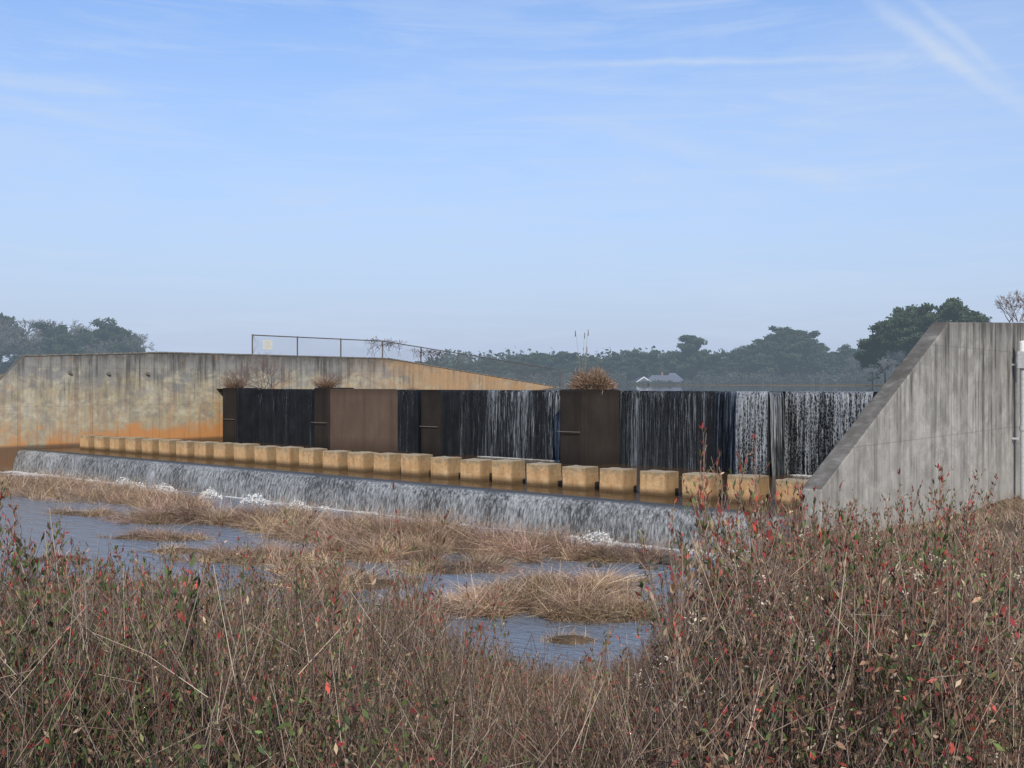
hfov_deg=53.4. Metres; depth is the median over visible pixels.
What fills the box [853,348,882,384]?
pine tree
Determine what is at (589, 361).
pine tree
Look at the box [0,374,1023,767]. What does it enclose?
ground
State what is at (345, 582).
riverbank shrub
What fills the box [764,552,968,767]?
riverbank shrub
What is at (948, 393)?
concrete wall
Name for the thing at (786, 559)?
riverbank shrub
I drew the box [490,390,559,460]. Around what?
waterfall
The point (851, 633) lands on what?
riverbank shrub
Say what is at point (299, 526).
reed clump
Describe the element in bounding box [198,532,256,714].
riverbank shrub
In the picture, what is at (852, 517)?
riverbank shrub
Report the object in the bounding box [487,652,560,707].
riverbank shrub
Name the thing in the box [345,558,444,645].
riverbank shrub
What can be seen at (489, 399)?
waterfall
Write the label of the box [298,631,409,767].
riverbank shrub
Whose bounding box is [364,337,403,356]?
bare vine
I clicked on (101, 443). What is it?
baffle block
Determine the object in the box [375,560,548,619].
reed clump
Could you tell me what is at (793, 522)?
riverbank shrub
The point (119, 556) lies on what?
riverbank shrub
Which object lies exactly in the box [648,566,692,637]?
riverbank shrub
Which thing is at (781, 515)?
riverbank shrub
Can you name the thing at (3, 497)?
riverbank shrub
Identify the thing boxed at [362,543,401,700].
riverbank shrub
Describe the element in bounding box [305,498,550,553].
reed clump
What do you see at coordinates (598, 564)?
river rock
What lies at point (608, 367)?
evergreen tree
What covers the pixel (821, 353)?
evergreen tree
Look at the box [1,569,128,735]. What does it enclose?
riverbank shrub
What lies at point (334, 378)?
bare bush
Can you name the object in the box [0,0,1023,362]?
sky
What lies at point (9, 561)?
riverbank shrub
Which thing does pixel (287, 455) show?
baffle block
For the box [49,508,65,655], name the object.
straw stalk
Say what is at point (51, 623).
riverbank shrub
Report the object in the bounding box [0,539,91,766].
riverbank shrub
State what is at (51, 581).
riverbank shrub
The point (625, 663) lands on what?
riverbank shrub
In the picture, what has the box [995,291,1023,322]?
bare bush
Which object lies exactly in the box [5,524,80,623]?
riverbank shrub
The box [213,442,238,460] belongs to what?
baffle block
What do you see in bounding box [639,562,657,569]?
river rock
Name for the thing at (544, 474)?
baffle block
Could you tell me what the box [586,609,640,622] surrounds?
mud bank
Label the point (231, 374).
bare bush
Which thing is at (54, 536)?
riverbank shrub
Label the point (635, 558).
mud bank
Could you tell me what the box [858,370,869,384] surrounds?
bare tree
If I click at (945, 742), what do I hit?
riverbank shrub
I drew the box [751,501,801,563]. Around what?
riverbank shrub
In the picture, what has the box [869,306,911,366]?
pine tree
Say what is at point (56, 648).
riverbank shrub
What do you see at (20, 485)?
reed clump
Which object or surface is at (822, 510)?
riverbank shrub
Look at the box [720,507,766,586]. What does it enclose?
riverbank shrub
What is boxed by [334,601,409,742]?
riverbank shrub
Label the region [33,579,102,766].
riverbank shrub
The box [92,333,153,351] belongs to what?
bare tree
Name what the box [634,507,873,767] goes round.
riverbank shrub
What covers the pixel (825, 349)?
evergreen tree
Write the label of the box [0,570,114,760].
riverbank shrub
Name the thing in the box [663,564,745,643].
riverbank shrub
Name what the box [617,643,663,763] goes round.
riverbank shrub
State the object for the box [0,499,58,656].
riverbank shrub
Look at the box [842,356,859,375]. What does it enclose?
bare tree
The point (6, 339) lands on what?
bare tree
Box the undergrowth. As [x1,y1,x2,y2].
[0,514,1023,767]
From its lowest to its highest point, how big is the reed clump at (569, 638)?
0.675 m
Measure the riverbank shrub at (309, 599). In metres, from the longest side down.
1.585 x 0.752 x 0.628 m
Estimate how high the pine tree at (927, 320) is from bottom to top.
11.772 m
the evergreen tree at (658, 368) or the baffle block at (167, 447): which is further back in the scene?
the evergreen tree at (658, 368)
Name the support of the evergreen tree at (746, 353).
on the ground at (1008, 528)
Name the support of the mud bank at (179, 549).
in the river
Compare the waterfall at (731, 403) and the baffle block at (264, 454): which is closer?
the waterfall at (731, 403)
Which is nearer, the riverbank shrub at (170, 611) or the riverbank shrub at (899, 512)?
the riverbank shrub at (170, 611)
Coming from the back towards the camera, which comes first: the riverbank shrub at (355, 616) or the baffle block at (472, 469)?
the baffle block at (472, 469)
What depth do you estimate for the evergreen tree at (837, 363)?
378.68 m
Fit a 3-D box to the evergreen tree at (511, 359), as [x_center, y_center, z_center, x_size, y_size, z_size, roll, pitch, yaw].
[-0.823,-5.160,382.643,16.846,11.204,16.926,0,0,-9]
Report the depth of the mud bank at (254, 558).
30.23 m
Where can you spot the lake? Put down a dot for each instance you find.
(741, 388)
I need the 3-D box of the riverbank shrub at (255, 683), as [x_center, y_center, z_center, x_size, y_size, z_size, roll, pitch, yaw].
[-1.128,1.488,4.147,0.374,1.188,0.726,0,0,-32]
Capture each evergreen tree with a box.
[0,339,34,372]
[15,341,54,354]
[47,333,91,353]
[72,317,145,353]
[415,361,431,364]
[450,362,469,370]
[470,358,499,374]
[489,356,526,376]
[526,352,551,376]
[534,351,581,383]
[561,352,598,383]
[587,355,609,373]
[596,357,626,374]
[617,349,662,382]
[631,351,663,378]
[659,352,688,375]
[679,354,705,384]
[699,352,740,378]
[722,348,755,384]
[723,346,752,381]
[737,345,760,377]
[750,325,807,379]
[794,350,841,380]
[796,343,836,384]
[805,351,849,379]
[836,344,857,373]
[842,348,873,378]
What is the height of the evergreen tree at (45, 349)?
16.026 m
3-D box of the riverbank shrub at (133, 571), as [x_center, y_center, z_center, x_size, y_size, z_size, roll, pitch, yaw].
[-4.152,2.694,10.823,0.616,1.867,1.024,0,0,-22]
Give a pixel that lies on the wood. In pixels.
(818, 378)
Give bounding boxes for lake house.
[632,372,682,384]
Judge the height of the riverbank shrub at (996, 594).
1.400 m
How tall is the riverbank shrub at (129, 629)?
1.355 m
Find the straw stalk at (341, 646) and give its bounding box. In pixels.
[329,597,352,708]
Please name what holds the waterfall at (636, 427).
on the labyrinth weir
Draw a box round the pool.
[36,440,809,514]
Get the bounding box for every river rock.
[588,561,601,567]
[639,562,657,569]
[655,555,680,564]
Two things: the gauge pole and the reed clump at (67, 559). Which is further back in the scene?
the gauge pole
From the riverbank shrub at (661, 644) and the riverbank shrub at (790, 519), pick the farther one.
the riverbank shrub at (790, 519)
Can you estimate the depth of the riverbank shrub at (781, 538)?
10.99 m
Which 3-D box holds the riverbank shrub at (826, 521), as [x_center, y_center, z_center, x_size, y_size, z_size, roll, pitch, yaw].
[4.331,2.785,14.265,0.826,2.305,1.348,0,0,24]
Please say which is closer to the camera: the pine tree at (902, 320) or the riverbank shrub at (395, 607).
the riverbank shrub at (395, 607)
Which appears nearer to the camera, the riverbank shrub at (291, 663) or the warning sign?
the riverbank shrub at (291, 663)
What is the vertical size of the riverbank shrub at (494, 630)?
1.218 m
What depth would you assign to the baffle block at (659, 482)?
36.54 m
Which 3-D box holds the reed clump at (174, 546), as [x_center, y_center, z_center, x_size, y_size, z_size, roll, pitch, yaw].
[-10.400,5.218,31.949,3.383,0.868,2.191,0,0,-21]
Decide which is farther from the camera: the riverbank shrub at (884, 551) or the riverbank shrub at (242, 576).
the riverbank shrub at (884, 551)
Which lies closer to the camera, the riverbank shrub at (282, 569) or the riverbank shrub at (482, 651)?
the riverbank shrub at (482, 651)
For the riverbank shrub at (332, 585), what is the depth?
12.09 m
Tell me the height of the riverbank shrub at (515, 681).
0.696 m
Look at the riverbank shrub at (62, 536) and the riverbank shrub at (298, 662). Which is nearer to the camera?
the riverbank shrub at (298, 662)
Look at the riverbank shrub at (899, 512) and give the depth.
9.05 m
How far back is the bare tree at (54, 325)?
379.11 m
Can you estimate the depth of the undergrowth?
3.25 m
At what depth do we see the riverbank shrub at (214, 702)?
3.85 m
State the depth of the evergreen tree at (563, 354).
377.39 m
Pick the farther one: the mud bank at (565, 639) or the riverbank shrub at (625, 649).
the mud bank at (565, 639)
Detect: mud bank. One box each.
[29,556,89,561]
[53,511,102,516]
[111,535,181,540]
[147,548,203,553]
[155,518,199,523]
[206,555,316,563]
[319,579,399,589]
[329,552,419,560]
[420,601,479,614]
[424,565,503,573]
[506,590,583,610]
[546,635,596,644]
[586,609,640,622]
[588,555,645,562]
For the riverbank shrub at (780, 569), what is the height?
1.564 m
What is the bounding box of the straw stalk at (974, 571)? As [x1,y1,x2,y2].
[951,526,1018,682]
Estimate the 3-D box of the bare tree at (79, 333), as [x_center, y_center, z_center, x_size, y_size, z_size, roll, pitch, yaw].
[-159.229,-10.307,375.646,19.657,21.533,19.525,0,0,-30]
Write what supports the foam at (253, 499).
on the river
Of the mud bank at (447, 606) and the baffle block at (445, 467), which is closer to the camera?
the mud bank at (447, 606)
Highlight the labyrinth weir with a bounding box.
[223,388,876,475]
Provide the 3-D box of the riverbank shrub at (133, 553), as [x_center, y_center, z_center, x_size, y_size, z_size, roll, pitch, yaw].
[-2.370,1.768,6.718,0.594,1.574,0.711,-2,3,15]
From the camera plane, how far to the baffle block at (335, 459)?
47.70 m
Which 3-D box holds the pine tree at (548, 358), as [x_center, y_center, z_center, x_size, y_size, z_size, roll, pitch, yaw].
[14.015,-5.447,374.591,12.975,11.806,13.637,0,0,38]
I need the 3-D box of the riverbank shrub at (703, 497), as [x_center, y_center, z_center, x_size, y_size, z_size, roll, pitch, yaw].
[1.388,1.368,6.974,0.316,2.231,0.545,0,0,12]
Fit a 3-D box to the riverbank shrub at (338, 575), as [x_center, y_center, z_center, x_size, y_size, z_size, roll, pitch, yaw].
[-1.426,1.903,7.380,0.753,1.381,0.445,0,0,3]
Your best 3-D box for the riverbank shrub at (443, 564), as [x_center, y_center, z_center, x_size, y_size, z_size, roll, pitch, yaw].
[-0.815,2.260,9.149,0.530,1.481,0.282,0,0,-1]
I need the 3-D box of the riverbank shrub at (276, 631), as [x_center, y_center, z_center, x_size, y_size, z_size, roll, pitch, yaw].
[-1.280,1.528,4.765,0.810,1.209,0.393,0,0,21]
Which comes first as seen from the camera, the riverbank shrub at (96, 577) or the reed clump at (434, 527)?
the riverbank shrub at (96, 577)
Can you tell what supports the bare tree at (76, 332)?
on the ground at (1008, 528)
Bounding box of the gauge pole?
[1012,341,1023,499]
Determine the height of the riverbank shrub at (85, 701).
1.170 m
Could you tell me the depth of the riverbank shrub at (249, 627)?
4.72 m
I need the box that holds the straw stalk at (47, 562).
[45,529,53,682]
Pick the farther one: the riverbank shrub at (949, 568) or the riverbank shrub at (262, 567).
the riverbank shrub at (262, 567)
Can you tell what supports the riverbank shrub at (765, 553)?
on the ground at (1008, 528)
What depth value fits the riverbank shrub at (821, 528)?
11.87 m
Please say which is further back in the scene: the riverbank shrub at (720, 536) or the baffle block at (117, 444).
the baffle block at (117, 444)
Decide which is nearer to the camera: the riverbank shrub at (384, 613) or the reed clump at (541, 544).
the riverbank shrub at (384, 613)
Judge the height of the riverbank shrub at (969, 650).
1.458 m
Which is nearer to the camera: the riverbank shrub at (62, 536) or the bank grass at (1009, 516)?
the riverbank shrub at (62, 536)
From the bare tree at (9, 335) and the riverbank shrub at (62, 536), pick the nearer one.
the riverbank shrub at (62, 536)
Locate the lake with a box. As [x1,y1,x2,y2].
[262,385,881,391]
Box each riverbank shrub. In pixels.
[0,474,64,683]
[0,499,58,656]
[0,517,28,635]
[0,519,44,691]
[0,525,46,767]
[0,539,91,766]
[0,543,56,766]
[0,544,119,702]
[0,556,74,767]
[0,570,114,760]
[0,571,233,767]
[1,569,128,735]
[2,502,45,658]
[2,564,90,741]
[4,528,31,598]
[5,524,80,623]
[7,538,130,679]
[13,565,201,767]
[19,580,133,761]
[27,571,190,767]
[32,521,140,756]
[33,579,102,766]
[38,629,181,767]
[39,557,198,767]
[43,515,88,663]
[46,550,142,685]
[53,534,112,678]
[54,547,156,690]
[60,545,185,643]
[63,557,97,613]
[73,561,215,704]
[85,638,385,767]
[87,558,151,724]
[92,551,341,767]
[93,554,148,681]
[104,535,183,679]
[105,556,213,756]
[123,575,299,767]
[130,533,210,703]
[131,583,244,767]
[139,582,208,711]
[140,588,312,767]
[141,596,305,767]
[150,572,254,767]
[157,543,219,639]
[160,585,344,767]
[167,557,206,634]
[170,601,279,766]
[171,554,252,669]
[178,563,341,767]
[188,521,233,637]
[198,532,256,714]
[202,536,245,640]
[210,558,290,682]
[212,554,320,766]
[214,551,375,767]
[223,569,290,620]
[226,544,287,739]
[237,567,326,693]
[246,550,332,667]
[246,595,289,667]
[249,561,301,638]
[254,508,317,639]
[257,548,367,711]
[263,618,319,725]
[264,583,358,762]
[271,573,422,767]
[278,578,326,640]
[279,497,327,704]
[288,552,344,641]
[297,525,332,658]
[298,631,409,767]
[299,556,375,759]
[300,565,366,639]
[310,582,382,671]
[315,535,337,656]
[326,547,375,744]
[328,618,428,722]
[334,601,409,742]
[335,544,359,687]
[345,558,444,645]
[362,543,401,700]
[362,614,400,703]
[365,587,397,655]
[367,579,517,767]
[375,561,443,652]
[375,583,409,633]
[379,483,428,739]
[392,554,449,686]
[395,577,467,711]
[401,560,435,716]
[406,507,453,732]
[421,662,524,766]
[423,584,452,671]
[432,616,473,672]
[446,581,506,759]
[454,694,519,767]
[457,566,510,746]
[459,613,562,761]
[460,654,597,767]
[477,639,519,679]
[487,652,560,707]
[492,681,654,765]
[495,650,549,752]
[501,702,613,767]
[506,654,570,740]
[536,643,691,767]
[559,668,643,767]
[562,660,582,684]
[563,655,672,747]
[564,665,606,692]
[573,654,604,681]
[584,625,670,767]
[587,635,614,680]
[594,644,651,681]
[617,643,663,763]
[622,696,693,766]
[630,478,717,721]
[632,528,695,720]
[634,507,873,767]
[638,570,683,675]
[645,618,710,758]
[648,561,716,745]
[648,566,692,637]
[649,613,707,719]
[650,518,795,767]
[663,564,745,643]
[668,546,886,754]
[671,506,732,757]
[676,448,729,641]
[684,446,843,765]
[692,422,735,672]
[693,450,764,646]
[693,497,825,753]
[694,498,894,766]
[708,521,887,699]
[710,467,747,633]
[710,502,752,578]
[711,479,998,767]
[712,508,896,755]
[718,508,755,586]
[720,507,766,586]
[721,483,756,658]
[729,486,799,691]
[732,565,925,767]
[742,560,1023,767]
[743,497,817,595]
[744,432,779,654]
[748,507,790,577]
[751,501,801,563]
[752,518,827,582]
[758,495,787,563]
[759,540,827,622]
[764,513,832,579]
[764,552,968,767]
[766,482,838,612]
[768,476,877,743]
[774,497,951,767]
[775,498,789,551]
[776,497,844,552]
[776,556,848,698]
[777,517,840,600]
[780,493,801,548]
[780,538,916,767]
[781,470,801,577]
[788,497,832,564]
[789,497,850,586]
[789,544,926,656]
[801,484,818,605]
[806,489,866,581]
[811,516,899,640]
[815,501,837,582]
[818,480,846,558]
[818,487,866,561]
[820,586,1023,767]
[821,538,986,736]
[822,503,876,610]
[824,505,888,584]
[836,536,1023,767]
[837,479,922,625]
[842,569,928,757]
[846,468,915,616]
[849,560,1005,767]
[850,504,894,591]
[851,512,931,651]
[851,551,1023,767]
[855,522,968,708]
[856,546,1008,767]
[857,512,871,570]
[858,547,1023,767]
[865,568,1023,760]
[870,529,972,622]
[872,483,914,584]
[875,526,938,703]
[881,520,1022,766]
[883,514,897,595]
[884,558,1000,767]
[891,491,933,594]
[893,460,1023,652]
[893,581,1023,767]
[905,569,1023,767]
[907,471,998,575]
[910,536,982,659]
[913,519,961,591]
[921,536,982,608]
[924,541,1014,686]
[925,530,1000,688]
[926,492,941,568]
[931,463,981,639]
[938,650,1023,764]
[940,506,968,568]
[941,465,1023,609]
[961,505,987,611]
[967,562,1022,615]
[970,514,1023,621]
[976,540,1013,702]
[984,540,1022,587]
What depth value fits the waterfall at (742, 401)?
44.37 m
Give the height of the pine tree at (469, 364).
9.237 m
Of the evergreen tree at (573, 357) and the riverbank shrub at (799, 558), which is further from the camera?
the evergreen tree at (573, 357)
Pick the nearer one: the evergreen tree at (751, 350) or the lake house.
the lake house
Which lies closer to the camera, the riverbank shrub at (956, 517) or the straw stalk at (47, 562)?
the straw stalk at (47, 562)
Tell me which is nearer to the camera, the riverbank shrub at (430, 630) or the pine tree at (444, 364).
the riverbank shrub at (430, 630)
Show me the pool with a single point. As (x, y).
(597, 493)
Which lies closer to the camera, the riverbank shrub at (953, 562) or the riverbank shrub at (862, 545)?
the riverbank shrub at (953, 562)
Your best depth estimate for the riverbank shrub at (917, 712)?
3.41 m
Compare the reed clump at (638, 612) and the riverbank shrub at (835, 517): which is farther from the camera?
the reed clump at (638, 612)
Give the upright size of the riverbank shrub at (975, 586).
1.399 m
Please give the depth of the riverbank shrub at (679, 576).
5.37 m
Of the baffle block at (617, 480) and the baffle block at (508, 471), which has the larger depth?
the baffle block at (508, 471)
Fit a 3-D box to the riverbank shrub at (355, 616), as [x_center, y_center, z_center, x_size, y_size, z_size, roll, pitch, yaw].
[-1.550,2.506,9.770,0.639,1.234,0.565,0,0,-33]
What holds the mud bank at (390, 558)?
in the river
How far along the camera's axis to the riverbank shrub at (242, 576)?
4.35 m
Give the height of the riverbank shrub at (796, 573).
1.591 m
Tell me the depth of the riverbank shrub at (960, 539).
12.47 m
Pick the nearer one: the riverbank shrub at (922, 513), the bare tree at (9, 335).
the riverbank shrub at (922, 513)
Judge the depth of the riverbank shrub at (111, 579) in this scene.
9.80 m
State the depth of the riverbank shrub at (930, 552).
8.40 m
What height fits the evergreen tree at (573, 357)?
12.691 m
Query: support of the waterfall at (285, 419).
on the labyrinth weir
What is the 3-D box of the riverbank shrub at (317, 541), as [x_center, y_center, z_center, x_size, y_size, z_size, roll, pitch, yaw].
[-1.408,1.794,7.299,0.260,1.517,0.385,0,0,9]
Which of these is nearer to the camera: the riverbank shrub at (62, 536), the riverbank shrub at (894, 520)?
the riverbank shrub at (62, 536)
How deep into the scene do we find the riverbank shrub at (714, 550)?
5.30 m
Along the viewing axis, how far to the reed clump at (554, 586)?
24.36 m
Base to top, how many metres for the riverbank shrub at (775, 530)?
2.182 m
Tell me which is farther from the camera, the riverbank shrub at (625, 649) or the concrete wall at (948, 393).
the concrete wall at (948, 393)
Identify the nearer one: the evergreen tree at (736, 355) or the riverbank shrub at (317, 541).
the riverbank shrub at (317, 541)
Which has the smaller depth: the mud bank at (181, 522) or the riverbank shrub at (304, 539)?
the riverbank shrub at (304, 539)
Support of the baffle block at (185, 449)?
in the pool
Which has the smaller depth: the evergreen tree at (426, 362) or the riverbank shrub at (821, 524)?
the riverbank shrub at (821, 524)
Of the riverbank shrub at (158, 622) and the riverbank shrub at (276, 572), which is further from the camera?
the riverbank shrub at (276, 572)
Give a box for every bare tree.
[0,318,38,362]
[0,319,50,363]
[25,318,82,348]
[68,324,91,350]
[69,326,96,350]
[84,336,134,352]
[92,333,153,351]
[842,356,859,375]
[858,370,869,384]
[859,365,883,382]
[874,359,899,377]
[881,350,906,372]
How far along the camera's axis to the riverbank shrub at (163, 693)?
3.35 m
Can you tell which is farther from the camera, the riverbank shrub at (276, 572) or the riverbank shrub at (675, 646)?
the riverbank shrub at (276, 572)
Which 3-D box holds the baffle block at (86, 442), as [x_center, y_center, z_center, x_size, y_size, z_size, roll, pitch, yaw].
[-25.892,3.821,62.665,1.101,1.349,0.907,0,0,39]
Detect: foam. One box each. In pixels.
[19,471,757,563]
[481,456,811,476]
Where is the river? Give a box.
[0,471,785,676]
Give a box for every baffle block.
[80,435,101,449]
[94,436,116,450]
[109,437,125,451]
[125,437,148,452]
[142,438,162,454]
[159,439,182,455]
[176,440,200,457]
[194,441,219,458]
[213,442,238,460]
[234,443,260,461]
[254,445,280,463]
[276,446,303,465]
[299,448,327,467]
[322,450,351,469]
[347,451,376,471]
[373,453,400,473]
[401,453,432,475]
[431,456,461,478]
[460,458,491,480]
[492,459,524,483]
[527,462,561,486]
[563,465,598,489]
[599,467,636,492]
[639,470,677,495]
[682,472,721,499]
[727,473,768,503]
[775,478,807,507]
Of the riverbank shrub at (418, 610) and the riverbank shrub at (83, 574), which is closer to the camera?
the riverbank shrub at (418, 610)
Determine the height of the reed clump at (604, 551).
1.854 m
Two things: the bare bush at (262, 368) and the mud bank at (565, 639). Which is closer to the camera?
the mud bank at (565, 639)
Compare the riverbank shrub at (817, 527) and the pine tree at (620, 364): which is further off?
the pine tree at (620, 364)
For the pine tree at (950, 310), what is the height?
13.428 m
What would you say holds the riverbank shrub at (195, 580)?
on the ground at (1008, 528)
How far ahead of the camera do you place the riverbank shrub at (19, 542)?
4.26 m
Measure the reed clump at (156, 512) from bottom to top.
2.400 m
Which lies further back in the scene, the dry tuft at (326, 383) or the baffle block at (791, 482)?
the dry tuft at (326, 383)
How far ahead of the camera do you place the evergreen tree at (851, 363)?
380.29 m
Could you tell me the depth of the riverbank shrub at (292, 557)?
7.08 m
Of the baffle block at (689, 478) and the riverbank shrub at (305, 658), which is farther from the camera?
the baffle block at (689, 478)
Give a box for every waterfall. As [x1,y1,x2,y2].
[12,449,801,555]
[258,389,310,444]
[400,389,419,433]
[459,390,490,455]
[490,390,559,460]
[620,390,712,469]
[714,391,737,473]
[736,391,768,474]
[769,391,784,475]
[784,391,872,475]
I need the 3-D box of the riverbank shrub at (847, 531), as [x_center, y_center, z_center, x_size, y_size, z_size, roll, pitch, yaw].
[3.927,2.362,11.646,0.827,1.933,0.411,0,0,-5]
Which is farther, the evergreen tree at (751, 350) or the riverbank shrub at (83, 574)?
the evergreen tree at (751, 350)
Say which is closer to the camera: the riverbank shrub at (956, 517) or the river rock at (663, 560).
the riverbank shrub at (956, 517)
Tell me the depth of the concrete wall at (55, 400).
69.22 m
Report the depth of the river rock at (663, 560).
29.77 m
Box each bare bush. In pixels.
[218,368,250,387]
[225,351,301,388]
[321,372,343,387]
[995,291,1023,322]
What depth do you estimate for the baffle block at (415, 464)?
44.38 m
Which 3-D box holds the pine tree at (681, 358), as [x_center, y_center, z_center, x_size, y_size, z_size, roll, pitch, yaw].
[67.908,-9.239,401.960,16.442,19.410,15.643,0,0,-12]
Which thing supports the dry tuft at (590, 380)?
on the labyrinth weir
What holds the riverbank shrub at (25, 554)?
on the ground at (1008, 528)
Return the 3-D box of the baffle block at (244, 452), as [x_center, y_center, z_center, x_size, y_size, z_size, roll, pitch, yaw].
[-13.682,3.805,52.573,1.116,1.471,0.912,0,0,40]
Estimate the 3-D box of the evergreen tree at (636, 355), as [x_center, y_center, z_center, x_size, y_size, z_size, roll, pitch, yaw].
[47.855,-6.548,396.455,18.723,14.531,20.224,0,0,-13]
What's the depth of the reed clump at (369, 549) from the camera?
30.94 m
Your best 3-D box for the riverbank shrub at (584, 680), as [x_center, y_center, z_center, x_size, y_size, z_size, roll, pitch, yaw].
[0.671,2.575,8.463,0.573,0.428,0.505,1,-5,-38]
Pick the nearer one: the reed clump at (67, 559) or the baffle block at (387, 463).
the reed clump at (67, 559)
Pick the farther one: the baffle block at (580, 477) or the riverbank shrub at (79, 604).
the baffle block at (580, 477)
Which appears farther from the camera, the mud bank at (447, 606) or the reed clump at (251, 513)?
the reed clump at (251, 513)
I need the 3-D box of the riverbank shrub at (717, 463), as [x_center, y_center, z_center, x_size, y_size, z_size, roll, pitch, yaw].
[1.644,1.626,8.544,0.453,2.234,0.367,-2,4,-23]
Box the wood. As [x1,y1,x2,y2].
[425,346,892,384]
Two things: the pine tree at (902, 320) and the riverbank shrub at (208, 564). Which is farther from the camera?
the pine tree at (902, 320)
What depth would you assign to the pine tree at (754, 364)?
376.84 m
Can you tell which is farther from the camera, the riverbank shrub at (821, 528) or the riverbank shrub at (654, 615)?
the riverbank shrub at (821, 528)
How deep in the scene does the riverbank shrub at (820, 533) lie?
3.56 m
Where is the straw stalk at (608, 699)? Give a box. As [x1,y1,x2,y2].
[592,658,628,767]
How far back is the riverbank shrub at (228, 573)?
8.84 m
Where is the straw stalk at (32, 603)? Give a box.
[14,543,62,749]
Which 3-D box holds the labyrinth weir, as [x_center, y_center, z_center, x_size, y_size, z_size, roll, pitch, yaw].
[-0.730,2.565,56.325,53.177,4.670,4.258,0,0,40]
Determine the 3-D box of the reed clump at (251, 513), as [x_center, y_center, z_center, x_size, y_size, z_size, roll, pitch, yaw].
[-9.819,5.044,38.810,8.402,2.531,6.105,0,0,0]
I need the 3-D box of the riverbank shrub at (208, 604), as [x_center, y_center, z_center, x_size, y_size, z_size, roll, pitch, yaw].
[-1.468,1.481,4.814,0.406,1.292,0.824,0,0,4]
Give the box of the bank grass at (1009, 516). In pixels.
[811,492,1023,578]
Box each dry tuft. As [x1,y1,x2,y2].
[217,373,252,387]
[305,374,341,387]
[562,362,620,392]
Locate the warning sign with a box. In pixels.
[263,340,271,349]
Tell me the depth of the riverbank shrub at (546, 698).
3.99 m
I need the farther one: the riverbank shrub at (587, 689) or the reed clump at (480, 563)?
the reed clump at (480, 563)
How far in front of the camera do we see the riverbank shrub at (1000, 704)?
3.87 m
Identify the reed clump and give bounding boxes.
[0,462,180,506]
[19,544,107,561]
[39,503,125,517]
[91,518,221,543]
[95,476,218,509]
[95,485,259,525]
[117,566,215,592]
[127,539,231,554]
[158,528,357,566]
[163,491,346,528]
[223,552,438,592]
[224,489,446,544]
[250,546,364,576]
[282,516,470,564]
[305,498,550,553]
[354,588,471,624]
[371,545,533,575]
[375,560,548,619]
[424,511,621,565]
[437,546,678,628]
[534,577,674,628]
[534,623,603,645]
[547,523,694,565]
[569,563,669,584]
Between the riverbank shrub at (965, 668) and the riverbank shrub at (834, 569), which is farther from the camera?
the riverbank shrub at (834, 569)
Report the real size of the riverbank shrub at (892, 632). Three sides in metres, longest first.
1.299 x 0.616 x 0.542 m
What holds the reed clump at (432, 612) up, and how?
in the river
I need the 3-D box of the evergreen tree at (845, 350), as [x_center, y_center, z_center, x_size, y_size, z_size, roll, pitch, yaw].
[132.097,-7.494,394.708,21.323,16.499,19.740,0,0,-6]
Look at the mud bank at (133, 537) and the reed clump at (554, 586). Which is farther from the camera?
the mud bank at (133, 537)
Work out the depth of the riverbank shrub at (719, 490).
8.85 m
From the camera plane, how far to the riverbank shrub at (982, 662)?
3.72 m
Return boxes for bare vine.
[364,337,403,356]
[409,348,446,365]
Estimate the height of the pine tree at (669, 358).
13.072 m
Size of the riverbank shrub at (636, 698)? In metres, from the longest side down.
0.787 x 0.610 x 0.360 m
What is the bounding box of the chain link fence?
[252,334,560,386]
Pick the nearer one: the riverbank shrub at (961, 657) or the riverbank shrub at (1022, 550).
the riverbank shrub at (961, 657)
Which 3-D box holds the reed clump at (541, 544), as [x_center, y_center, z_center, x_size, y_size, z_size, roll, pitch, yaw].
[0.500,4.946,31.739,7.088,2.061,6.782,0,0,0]
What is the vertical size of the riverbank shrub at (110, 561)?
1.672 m
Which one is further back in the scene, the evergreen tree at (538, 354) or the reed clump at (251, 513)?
the evergreen tree at (538, 354)
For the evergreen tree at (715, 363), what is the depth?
375.07 m
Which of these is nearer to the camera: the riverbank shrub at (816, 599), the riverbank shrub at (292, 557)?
the riverbank shrub at (816, 599)
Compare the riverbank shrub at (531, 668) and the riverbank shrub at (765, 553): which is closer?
the riverbank shrub at (765, 553)
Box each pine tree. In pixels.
[0,313,24,371]
[0,315,27,373]
[25,321,76,353]
[89,328,137,352]
[431,361,450,367]
[465,361,487,372]
[486,360,516,375]
[508,354,545,377]
[534,353,569,378]
[574,355,597,371]
[599,352,640,378]
[645,350,681,376]
[661,337,700,379]
[672,334,712,379]
[742,339,786,373]
[749,331,806,378]
[763,330,835,375]
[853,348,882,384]
[856,320,893,383]
[858,371,880,384]
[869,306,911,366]
[882,302,933,367]
[895,315,922,356]
[899,312,950,350]
[911,297,969,333]
[936,301,991,321]
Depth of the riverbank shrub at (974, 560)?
6.55 m
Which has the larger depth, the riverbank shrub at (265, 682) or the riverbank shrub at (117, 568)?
the riverbank shrub at (117, 568)
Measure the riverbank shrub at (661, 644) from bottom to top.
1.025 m
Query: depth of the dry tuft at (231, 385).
69.64 m
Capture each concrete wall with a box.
[0,352,558,470]
[802,322,1023,536]
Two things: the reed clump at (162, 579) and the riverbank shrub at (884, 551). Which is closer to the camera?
the riverbank shrub at (884, 551)
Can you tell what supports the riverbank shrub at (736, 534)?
on the ground at (1008, 528)
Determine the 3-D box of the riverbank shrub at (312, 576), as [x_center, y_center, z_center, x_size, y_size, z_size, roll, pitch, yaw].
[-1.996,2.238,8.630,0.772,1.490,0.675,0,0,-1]
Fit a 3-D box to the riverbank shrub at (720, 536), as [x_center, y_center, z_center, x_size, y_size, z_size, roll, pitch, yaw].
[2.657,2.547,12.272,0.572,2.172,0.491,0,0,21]
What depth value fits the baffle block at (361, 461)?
46.58 m
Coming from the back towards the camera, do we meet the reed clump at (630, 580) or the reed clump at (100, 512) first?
the reed clump at (100, 512)

